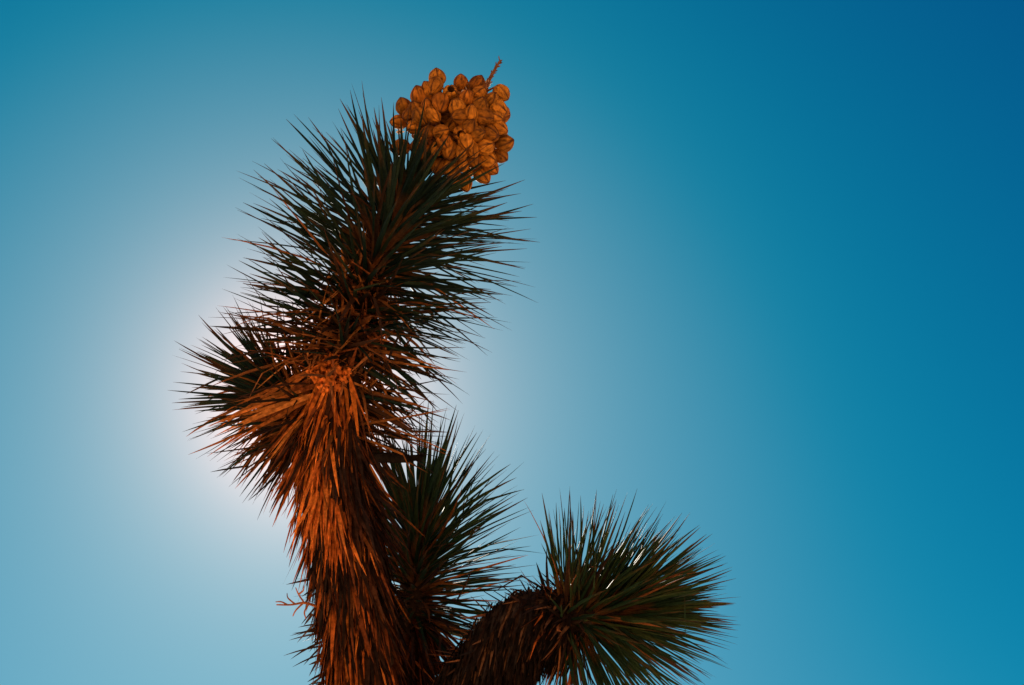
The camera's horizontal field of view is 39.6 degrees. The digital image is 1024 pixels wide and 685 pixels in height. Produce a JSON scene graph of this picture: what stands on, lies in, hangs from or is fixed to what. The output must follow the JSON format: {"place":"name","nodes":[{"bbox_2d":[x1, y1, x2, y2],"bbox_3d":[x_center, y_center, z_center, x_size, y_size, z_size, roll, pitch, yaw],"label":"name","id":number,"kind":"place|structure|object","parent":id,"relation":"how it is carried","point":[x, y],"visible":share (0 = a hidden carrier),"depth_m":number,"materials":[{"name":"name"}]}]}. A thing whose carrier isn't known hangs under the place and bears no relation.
{"place":"outdoors","nodes":[
{"label":"outdoors","id":0,"kind":"place"},
{"bbox_2d":[0,0,1023,684],"label":"sky","id":1,"kind":"structure","parent":0,"point":[774,267],"materials":[{"name":"blue"}]},
{"bbox_3d":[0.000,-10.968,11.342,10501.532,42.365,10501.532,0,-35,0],"label":"ground","id":2,"kind":"structure","parent":0,"visible":0},
{"bbox_2d":[169,56,736,684],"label":"joshua tree","id":3,"kind":"object","parent":2,"relation":"on","point":[317,422],"visible":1,"depth_m":4.22,"materials":[{"name":"green plant"}]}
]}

